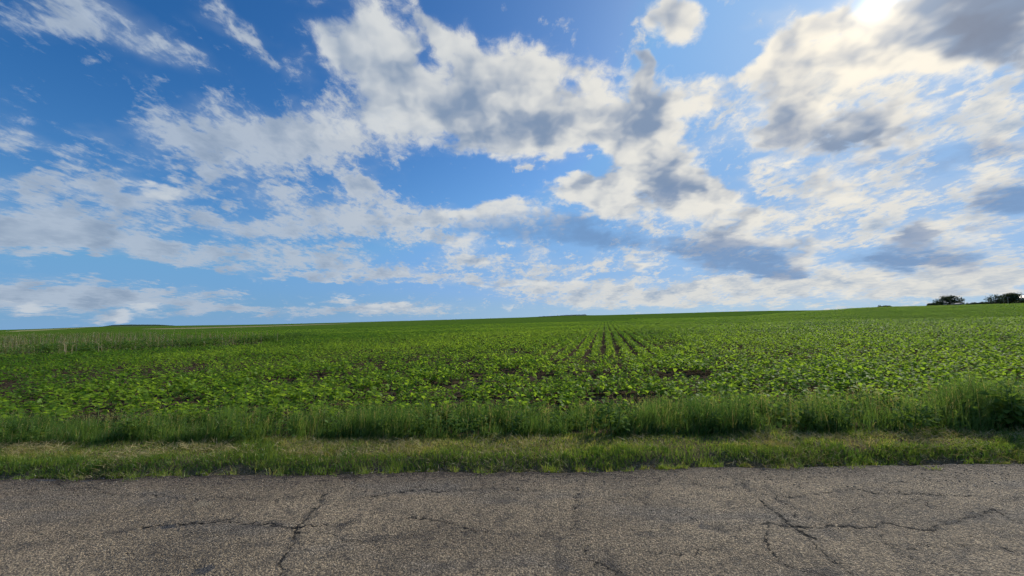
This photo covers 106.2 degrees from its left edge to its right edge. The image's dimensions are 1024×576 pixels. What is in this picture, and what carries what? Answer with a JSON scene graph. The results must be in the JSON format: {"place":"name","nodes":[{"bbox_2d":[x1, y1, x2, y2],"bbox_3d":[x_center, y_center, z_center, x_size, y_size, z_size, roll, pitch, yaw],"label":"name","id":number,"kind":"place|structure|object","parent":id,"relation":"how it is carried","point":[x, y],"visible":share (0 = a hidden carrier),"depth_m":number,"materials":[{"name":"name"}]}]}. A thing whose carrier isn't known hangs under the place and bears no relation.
{"place":"outdoors","nodes":[
{"label":"outdoors","id":0,"kind":"place"},
{"bbox_2d":[9,328,74,331],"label":"pale field","id":1,"kind":"structure","parent":0,"point":[39,330],"depth_m":461.94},
{"bbox_2d":[102,324,172,326],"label":"hill","id":2,"kind":"structure","parent":0,"point":[139,325],"depth_m":2234.75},
{"bbox_2d":[82,318,499,327],"bbox_3d":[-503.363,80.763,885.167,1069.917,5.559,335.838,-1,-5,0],"label":"green field","id":3,"kind":"structure","parent":0,"point":[281,324],"depth_m":813.92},
{"bbox_2d":[0,458,1023,575],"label":"road","id":4,"kind":"structure","parent":0,"point":[385,528],"depth_m":3.00,"materials":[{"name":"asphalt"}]},
{"bbox_2d":[0,304,1023,479],"bbox_3d":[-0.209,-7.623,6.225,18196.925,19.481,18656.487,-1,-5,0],"label":"ground","id":5,"kind":"structure","parent":0,"point":[240,467],"depth_m":10.21,"materials":[{"name":"plant"}]},
{"bbox_2d":[0,421,16,441],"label":"broadleaf weed","id":6,"kind":"object","parent":5,"relation":"on","point":[2,430],"visible":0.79,"depth_m":5.29,"materials":[{"name":"green plant"}]},
{"bbox_2d":[84,401,108,417],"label":"crop plant","id":7,"kind":"object","parent":5,"relation":"on","point":[98,405],"visible":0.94,"depth_m":6.86,"materials":[{"name":"green plant"}]},
{"bbox_2d":[116,414,140,436],"bbox_3d":[-5.282,1.926,5.295,0.305,0.389,0.243,-1,-5,-4],"label":"broadleaf weed","id":8,"kind":"object","parent":5,"relation":"on","point":[127,424],"visible":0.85,"depth_m":5.28,"materials":[{"name":"green plant"}]},
{"bbox_2d":[118,403,142,414],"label":"crop plant","id":9,"kind":"object","parent":5,"relation":"on","point":[132,405],"visible":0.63,"depth_m":6.87,"materials":[{"name":"green plant"}]},
{"bbox_2d":[0,329,277,355],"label":"weed stalks","id":10,"kind":"object","parent":5,"relation":"on","point":[64,341],"visible":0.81,"depth_m":37.12,"materials":[{"name":"plant"}]},
{"bbox_2d":[130,398,158,415],"bbox_3d":[-6.563,2.169,6.882,0.368,0.343,0.391,-6,-6,42],"label":"crop plant","id":11,"kind":"object","parent":5,"relation":"on","point":[146,405],"visible":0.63,"depth_m":6.86,"materials":[{"name":"green plant"}]},
{"bbox_2d":[143,398,171,411],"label":"crop plant","id":12,"kind":"object","parent":5,"relation":"on","point":[158,405],"visible":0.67,"depth_m":6.83,"materials":[{"name":"green plant"}]},
{"bbox_2d":[0,331,317,356],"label":"weed patch","id":13,"kind":"object","parent":5,"relation":"on","point":[127,345],"visible":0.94,"depth_m":27.03,"materials":[{"name":"green plant"}]},
{"bbox_2d":[147,398,179,418],"bbox_3d":[-6.120,2.143,6.783,0.434,0.379,0.440,-1,-5,-8],"label":"crop plant","id":14,"kind":"object","parent":5,"relation":"on","point":[164,400],"visible":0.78,"depth_m":6.80,"materials":[{"name":"green plant"}]},
{"bbox_2d":[200,392,227,407],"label":"crop plant","id":15,"kind":"object","parent":5,"relation":"on","point":[206,401],"visible":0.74,"depth_m":7.30,"materials":[{"name":"green plant"}]},
{"bbox_2d":[209,398,230,411],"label":"crop plant","id":16,"kind":"object","parent":5,"relation":"on","point":[216,405],"visible":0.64,"depth_m":6.73,"materials":[{"name":"green plant"}]},
{"bbox_2d":[210,394,236,411],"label":"crop plant","id":17,"kind":"object","parent":5,"relation":"on","point":[226,396],"visible":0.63,"depth_m":6.83,"materials":[{"name":"green plant"}]},
{"bbox_2d":[214,385,233,398],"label":"crop plant","id":18,"kind":"object","parent":5,"relation":"on","point":[225,389],"visible":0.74,"depth_m":7.97,"materials":[{"name":"green plant"}]},
{"bbox_2d":[221,389,247,404],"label":"crop plant","id":19,"kind":"object","parent":5,"relation":"on","point":[238,393],"visible":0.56,"depth_m":7.43,"materials":[{"name":"green plant"}]},
{"bbox_2d":[222,397,248,412],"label":"crop plant","id":20,"kind":"object","parent":5,"relation":"on","point":[238,399],"visible":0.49,"depth_m":6.83,"materials":[{"name":"green plant"}]},
{"bbox_2d":[151,324,328,328],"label":"stubble strip","id":21,"kind":"object","parent":5,"relation":"on","point":[232,327],"visible":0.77,"depth_m":309.06,"materials":[{"name":"plant"}]},
{"bbox_2d":[233,384,255,396],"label":"crop plant","id":22,"kind":"object","parent":5,"relation":"on","point":[245,386],"visible":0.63,"depth_m":7.98,"materials":[{"name":"green plant"}]},
{"bbox_2d":[229,416,264,440],"bbox_3d":[-3.550,1.931,5.190,0.215,0.336,0.432,-4,-5,32],"label":"broadleaf weed","id":23,"kind":"object","parent":5,"relation":"on","point":[242,430],"visible":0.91,"depth_m":5.17,"materials":[{"name":"green plant"}]},
{"bbox_2d":[238,396,260,413],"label":"crop plant","id":24,"kind":"object","parent":5,"relation":"on","point":[247,401],"visible":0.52,"depth_m":6.80,"materials":[{"name":"green plant"}]},
{"bbox_2d":[251,390,274,405],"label":"crop plant","id":25,"kind":"object","parent":5,"relation":"on","point":[258,391],"visible":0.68,"depth_m":7.36,"materials":[{"name":"green plant"}]},
{"bbox_2d":[266,397,290,410],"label":"crop plant","id":26,"kind":"object","parent":5,"relation":"on","point":[279,399],"visible":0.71,"depth_m":6.77,"materials":[{"name":"green plant"}]},
{"bbox_2d":[271,384,292,401],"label":"crop plant","id":27,"kind":"object","parent":5,"relation":"on","point":[288,388],"visible":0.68,"depth_m":7.93,"materials":[{"name":"green plant"}]},
{"bbox_2d":[276,391,298,405],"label":"crop plant","id":28,"kind":"object","parent":5,"relation":"on","point":[283,395],"visible":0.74,"depth_m":7.35,"materials":[{"name":"green plant"}]},
{"bbox_2d":[291,381,307,392],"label":"crop plant","id":29,"kind":"object","parent":5,"relation":"on","point":[304,386],"visible":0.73,"depth_m":8.53,"materials":[{"name":"green plant"}]},
{"bbox_2d":[288,389,313,402],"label":"crop plant","id":30,"kind":"object","parent":5,"relation":"on","point":[304,391],"visible":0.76,"depth_m":7.35,"materials":[{"name":"green plant"}]},
{"bbox_2d":[306,388,325,405],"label":"crop plant","id":31,"kind":"object","parent":5,"relation":"on","point":[310,389],"visible":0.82,"depth_m":7.42,"materials":[{"name":"green plant"}]},
{"bbox_2d":[315,391,333,406],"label":"crop plant","id":32,"kind":"object","parent":5,"relation":"on","point":[319,394],"visible":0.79,"depth_m":7.26,"materials":[{"name":"green plant"}]},
{"bbox_2d":[318,383,336,399],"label":"crop plant","id":33,"kind":"object","parent":5,"relation":"on","point":[320,391],"visible":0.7,"depth_m":7.97,"materials":[{"name":"green plant"}]},
{"bbox_2d":[324,388,345,404],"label":"crop plant","id":34,"kind":"object","parent":5,"relation":"on","point":[335,398],"visible":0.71,"depth_m":7.35,"materials":[{"name":"green plant"}]},
{"bbox_2d":[345,374,363,385],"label":"crop plant","id":35,"kind":"object","parent":5,"relation":"on","point":[350,380],"visible":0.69,"depth_m":9.26,"materials":[{"name":"green plant"}]},
{"bbox_2d":[354,378,372,392],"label":"crop plant","id":36,"kind":"object","parent":5,"relation":"on","point":[360,381],"visible":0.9,"depth_m":8.63,"materials":[{"name":"green plant"}]},
{"bbox_2d":[355,392,373,403],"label":"crop plant","id":37,"kind":"object","parent":5,"relation":"on","point":[361,394],"visible":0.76,"depth_m":7.32,"materials":[{"name":"green plant"}]},
{"bbox_2d":[360,375,379,386],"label":"crop plant","id":38,"kind":"object","parent":5,"relation":"on","point":[368,376],"visible":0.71,"depth_m":9.05,"materials":[{"name":"green plant"}]},
{"bbox_2d":[365,390,382,404],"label":"crop plant","id":39,"kind":"object","parent":5,"relation":"on","point":[379,394],"visible":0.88,"depth_m":7.30,"materials":[{"name":"green plant"}]},
{"bbox_2d":[370,416,389,435],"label":"broadleaf weed","id":40,"kind":"object","parent":5,"relation":"on","point":[376,421],"visible":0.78,"depth_m":5.15,"materials":[{"name":"green plant"}]},
{"bbox_2d":[381,384,397,396],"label":"crop plant","id":41,"kind":"object","parent":5,"relation":"on","point":[387,388],"visible":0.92,"depth_m":7.89,"materials":[{"name":"green plant"}]},
{"bbox_2d":[387,375,402,387],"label":"crop plant","id":42,"kind":"object","parent":5,"relation":"on","point":[394,380],"visible":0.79,"depth_m":9.18,"materials":[{"name":"green plant"}]},
{"bbox_2d":[396,382,414,395],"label":"crop plant","id":43,"kind":"object","parent":5,"relation":"on","point":[406,387],"visible":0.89,"depth_m":7.89,"materials":[{"name":"green plant"}]},
{"bbox_2d":[399,389,415,401],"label":"crop plant","id":44,"kind":"object","parent":5,"relation":"on","point":[408,397],"visible":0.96,"depth_m":7.39,"materials":[{"name":"green plant"}]},
{"bbox_2d":[415,382,433,395],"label":"crop plant","id":45,"kind":"object","parent":5,"relation":"on","point":[425,387],"visible":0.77,"depth_m":7.92,"materials":[{"name":"green plant"}]},
{"bbox_2d":[422,370,438,382],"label":"crop plant","id":46,"kind":"object","parent":5,"relation":"on","point":[426,371],"visible":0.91,"depth_m":9.74,"materials":[{"name":"green plant"}]},
{"bbox_2d":[437,375,448,384],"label":"crop plant","id":47,"kind":"object","parent":5,"relation":"on","point":[439,380],"visible":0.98,"depth_m":9.11,"materials":[{"name":"green plant"}]},
{"bbox_2d":[443,370,457,382],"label":"crop plant","id":48,"kind":"object","parent":5,"relation":"on","point":[449,374],"visible":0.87,"depth_m":9.67,"materials":[{"name":"green plant"}]},
{"bbox_2d":[453,381,474,393],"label":"crop plant","id":49,"kind":"object","parent":5,"relation":"on","point":[463,391],"visible":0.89,"depth_m":7.87,"materials":[{"name":"green plant"}]},
{"bbox_2d":[460,389,477,401],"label":"crop plant","id":50,"kind":"object","parent":5,"relation":"on","point":[465,390],"visible":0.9,"depth_m":7.31,"materials":[{"name":"green plant"}]},
{"bbox_2d":[464,387,482,399],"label":"crop plant","id":51,"kind":"object","parent":5,"relation":"on","point":[471,393],"visible":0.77,"depth_m":7.33,"materials":[{"name":"green plant"}]},
{"bbox_2d":[474,382,495,397],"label":"crop plant","id":52,"kind":"object","parent":5,"relation":"on","point":[483,385],"visible":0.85,"depth_m":7.40,"materials":[{"name":"green plant"}]},
{"bbox_2d":[491,374,505,387],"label":"crop plant","id":53,"kind":"object","parent":5,"relation":"on","point":[497,379],"visible":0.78,"depth_m":8.51,"materials":[{"name":"green plant"}]},
{"bbox_2d":[497,375,514,388],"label":"crop plant","id":54,"kind":"object","parent":5,"relation":"on","point":[503,377],"visible":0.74,"depth_m":8.51,"materials":[{"name":"green plant"}]},
{"bbox_2d":[502,383,515,395],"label":"crop plant","id":55,"kind":"object","parent":5,"relation":"on","point":[509,389],"visible":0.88,"depth_m":7.93,"materials":[{"name":"green plant"}]},
{"bbox_2d":[502,388,519,399],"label":"crop plant","id":56,"kind":"object","parent":5,"relation":"on","point":[512,392],"visible":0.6,"depth_m":7.28,"materials":[{"name":"green plant"}]},
{"bbox_2d":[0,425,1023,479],"bbox_3d":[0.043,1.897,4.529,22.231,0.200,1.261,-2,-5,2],"label":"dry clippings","id":57,"kind":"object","parent":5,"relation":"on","point":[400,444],"visible":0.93,"depth_m":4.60,"materials":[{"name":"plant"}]},
{"bbox_2d":[0,303,1023,425],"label":"crop rows","id":58,"kind":"object","parent":5,"relation":"on","point":[769,328],"visible":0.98,"depth_m":14.20,"materials":[{"name":"green plant"}]},
{"bbox_2d":[0,424,1023,481],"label":"mown grass","id":59,"kind":"structure","parent":5,"relation":"on","point":[260,442],"depth_m":4.41,"materials":[{"name":"plant"}]},
{"bbox_2d":[505,408,528,432],"bbox_3d":[0.087,1.810,5.147,0.271,0.357,0.377,-3,-5,23],"label":"broadleaf weed","id":60,"kind":"object","parent":5,"relation":"on","point":[516,418],"visible":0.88,"depth_m":5.16,"materials":[{"name":"green plant"}]},
{"bbox_2d":[513,380,531,393],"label":"crop plant","id":61,"kind":"object","parent":5,"relation":"on","point":[519,389],"visible":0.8,"depth_m":7.84,"materials":[{"name":"green plant"}]},
{"bbox_2d":[524,368,536,380],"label":"crop plant","id":62,"kind":"object","parent":5,"relation":"on","point":[533,374],"visible":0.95,"depth_m":9.69,"materials":[{"name":"green plant"}]},
{"bbox_2d":[522,384,541,400],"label":"crop plant","id":63,"kind":"object","parent":5,"relation":"on","point":[529,394],"visible":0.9,"depth_m":7.28,"materials":[{"name":"green plant"}]},
{"bbox_2d":[530,386,546,400],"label":"crop plant","id":64,"kind":"object","parent":5,"relation":"on","point":[538,392],"visible":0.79,"depth_m":7.22,"materials":[{"name":"green plant"}]},
{"bbox_2d":[539,386,554,400],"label":"crop plant","id":65,"kind":"object","parent":5,"relation":"on","point":[551,390],"visible":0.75,"depth_m":7.18,"materials":[{"name":"green plant"}]},
{"bbox_2d":[543,386,561,400],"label":"crop plant","id":66,"kind":"object","parent":5,"relation":"on","point":[552,398],"visible":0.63,"depth_m":7.26,"materials":[{"name":"green plant"}]},
{"bbox_2d":[557,378,573,390],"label":"crop plant","id":67,"kind":"object","parent":5,"relation":"on","point":[559,382],"visible":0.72,"depth_m":8.02,"materials":[{"name":"green plant"}]},
{"bbox_2d":[586,382,598,394],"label":"crop plant","id":68,"kind":"object","parent":5,"relation":"on","point":[596,389],"visible":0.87,"depth_m":7.87,"materials":[{"name":"green plant"}]},
{"bbox_2d":[592,379,610,393],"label":"crop plant","id":69,"kind":"object","parent":5,"relation":"on","point":[601,386],"visible":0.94,"depth_m":7.85,"materials":[{"name":"green plant"}]},
{"bbox_2d":[596,399,630,434],"bbox_3d":[1.336,1.720,5.068,0.333,0.483,0.511,3,-6,-44],"label":"broadleaf weed","id":70,"kind":"object","parent":5,"relation":"on","point":[608,410],"visible":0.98,"depth_m":5.08,"materials":[{"name":"green plant"}]},
{"bbox_2d":[608,376,628,387],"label":"crop plant","id":71,"kind":"object","parent":5,"relation":"on","point":[617,381],"visible":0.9,"depth_m":7.87,"materials":[{"name":"green plant"}]},
{"bbox_2d":[626,383,648,398],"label":"crop plant","id":72,"kind":"object","parent":5,"relation":"on","point":[638,391],"visible":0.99,"depth_m":7.25,"materials":[{"name":"green plant"}]},
{"bbox_2d":[629,369,645,382],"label":"crop plant","id":73,"kind":"object","parent":5,"relation":"on","point":[633,372],"visible":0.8,"depth_m":9.11,"materials":[{"name":"green plant"}]},
{"bbox_2d":[635,377,653,390],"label":"crop plant","id":74,"kind":"object","parent":5,"relation":"on","point":[647,389],"visible":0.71,"depth_m":7.87,"materials":[{"name":"green plant"}]},
{"bbox_2d":[641,380,661,399],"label":"crop plant","id":75,"kind":"object","parent":5,"relation":"on","point":[645,384],"visible":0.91,"depth_m":7.28,"materials":[{"name":"green plant"}]},
{"bbox_2d":[646,378,662,392],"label":"crop plant","id":76,"kind":"object","parent":5,"relation":"on","point":[657,386],"visible":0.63,"depth_m":7.89,"materials":[{"name":"green plant"}]},
{"bbox_2d":[660,383,681,398],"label":"crop plant","id":77,"kind":"object","parent":5,"relation":"on","point":[675,388],"visible":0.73,"depth_m":7.15,"materials":[{"name":"green plant"}]},
{"bbox_2d":[670,373,687,383],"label":"crop plant","id":78,"kind":"object","parent":5,"relation":"on","point":[682,380],"visible":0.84,"depth_m":8.48,"materials":[{"name":"green plant"}]},
{"bbox_2d":[688,375,706,390],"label":"crop plant","id":79,"kind":"object","parent":5,"relation":"on","point":[697,377],"visible":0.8,"depth_m":7.86,"materials":[{"name":"green plant"}]},
{"bbox_2d":[706,408,724,431],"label":"broadleaf weed","id":80,"kind":"object","parent":5,"relation":"on","point":[716,418],"visible":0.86,"depth_m":4.95,"materials":[{"name":"green plant"}]},
{"bbox_2d":[713,380,739,393],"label":"crop plant","id":81,"kind":"object","parent":5,"relation":"on","point":[731,385],"visible":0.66,"depth_m":7.15,"materials":[{"name":"green plant"}]},
{"bbox_2d":[736,374,757,390],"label":"crop plant","id":82,"kind":"object","parent":5,"relation":"on","point":[742,376],"visible":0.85,"depth_m":7.91,"materials":[{"name":"green plant"}]},
{"bbox_2d":[740,381,761,395],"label":"crop plant","id":83,"kind":"object","parent":5,"relation":"on","point":[749,387],"visible":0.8,"depth_m":7.25,"materials":[{"name":"green plant"}]},
{"bbox_2d":[743,370,761,383],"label":"crop plant","id":84,"kind":"object","parent":5,"relation":"on","point":[757,377],"visible":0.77,"depth_m":8.32,"materials":[{"name":"green plant"}]},
{"bbox_2d":[761,382,780,393],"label":"crop plant","id":85,"kind":"object","parent":5,"relation":"on","point":[770,383],"visible":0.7,"depth_m":7.23,"materials":[{"name":"green plant"}]},
{"bbox_2d":[761,368,782,380],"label":"crop plant","id":86,"kind":"object","parent":5,"relation":"on","point":[771,369],"visible":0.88,"depth_m":8.41,"materials":[{"name":"green plant"}]},
{"bbox_2d":[777,372,798,389],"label":"crop plant","id":87,"kind":"object","parent":5,"relation":"on","point":[787,377],"visible":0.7,"depth_m":7.86,"materials":[{"name":"green plant"}]},
{"bbox_2d":[787,381,809,394],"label":"crop plant","id":88,"kind":"object","parent":5,"relation":"on","point":[801,385],"visible":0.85,"depth_m":7.14,"materials":[{"name":"green plant"}]},
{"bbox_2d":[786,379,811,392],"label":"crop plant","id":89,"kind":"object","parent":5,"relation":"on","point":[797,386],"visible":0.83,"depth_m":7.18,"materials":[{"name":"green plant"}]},
{"bbox_2d":[790,372,812,385],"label":"crop plant","id":90,"kind":"object","parent":5,"relation":"on","point":[802,377],"visible":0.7,"depth_m":7.86,"materials":[{"name":"green plant"}]},
{"bbox_2d":[796,403,819,429],"bbox_3d":[3.863,1.695,5.010,0.344,0.386,0.261,0,-5,-23],"label":"broadleaf weed","id":91,"kind":"object","parent":5,"relation":"on","point":[810,412],"visible":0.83,"depth_m":4.99,"materials":[{"name":"green plant"}]},
{"bbox_2d":[803,377,818,388],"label":"crop plant","id":92,"kind":"object","parent":5,"relation":"on","point":[813,378],"visible":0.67,"depth_m":7.80,"materials":[{"name":"green plant"}]},
{"bbox_2d":[818,377,844,390],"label":"crop plant","id":93,"kind":"object","parent":5,"relation":"on","point":[834,378],"visible":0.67,"depth_m":7.16,"materials":[{"name":"green plant"}]},
{"bbox_2d":[821,372,844,386],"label":"crop plant","id":94,"kind":"object","parent":5,"relation":"on","point":[841,380],"visible":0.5,"depth_m":7.82,"materials":[{"name":"green plant"}]},
{"bbox_2d":[822,380,845,393],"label":"crop plant","id":95,"kind":"object","parent":5,"relation":"on","point":[825,383],"visible":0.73,"depth_m":7.21,"materials":[{"name":"green plant"}]},
{"bbox_2d":[841,380,861,394],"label":"crop plant","id":96,"kind":"object","parent":5,"relation":"on","point":[852,383],"visible":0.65,"depth_m":7.17,"materials":[{"name":"green plant"}]},
{"bbox_2d":[842,375,869,391],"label":"crop plant","id":97,"kind":"object","parent":5,"relation":"on","point":[853,376],"visible":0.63,"depth_m":7.26,"materials":[{"name":"green plant"}]},
{"bbox_2d":[860,380,880,392],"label":"crop plant","id":98,"kind":"object","parent":5,"relation":"on","point":[870,384],"visible":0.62,"depth_m":7.20,"materials":[{"name":"green plant"}]},
{"bbox_2d":[871,378,897,390],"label":"crop plant","id":99,"kind":"object","parent":5,"relation":"on","point":[882,381],"visible":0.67,"depth_m":7.23,"materials":[{"name":"green plant"}]},
{"bbox_2d":[887,401,939,429],"bbox_3d":[5.031,1.630,4.827,0.485,0.399,0.307,-3,-5,15],"label":"broadleaf weed","id":100,"kind":"object","parent":5,"relation":"on","point":[918,419],"visible":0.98,"depth_m":4.81,"materials":[{"name":"green plant"}]},
{"bbox_2d":[849,299,1023,308],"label":"hedge","id":101,"kind":"object","parent":5,"relation":"on","point":[1005,302],"visible":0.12,"depth_m":174.83,"materials":[{"name":"green plant"}]},
{"bbox_2d":[932,295,964,304],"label":"broad tree","id":102,"kind":"object","parent":5,"relation":"on","point":[951,300],"visible":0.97,"depth_m":158.89,"materials":[{"name":"green plant"}]},
{"bbox_2d":[982,294,1004,304],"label":"thin tree","id":103,"kind":"object","parent":5,"relation":"on","point":[993,300],"visible":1,"depth_m":167.50,"materials":[{"name":"green plant"}]},
{"bbox_2d":[977,378,1023,425],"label":"broadleaf weed","id":104,"kind":"object","parent":5,"relation":"on","point":[1014,402],"visible":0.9,"depth_m":4.83,"materials":[{"name":"green plant"}]},
{"bbox_2d":[998,292,1023,302],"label":"dense tree","id":105,"kind":"object","parent":5,"relation":"on","point":[1014,296],"visible":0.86,"depth_m":170.89,"materials":[{"name":"green plant"}]},
{"bbox_2d":[0,360,1023,445],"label":"tall grass","id":106,"kind":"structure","parent":0,"point":[359,423],"depth_m":5.25,"materials":[{"name":"plant"}]},
{"bbox_2d":[0,0,1023,329],"label":"sky","id":107,"kind":"structure","parent":0,"point":[163,162],"materials":[{"name":"blue"}]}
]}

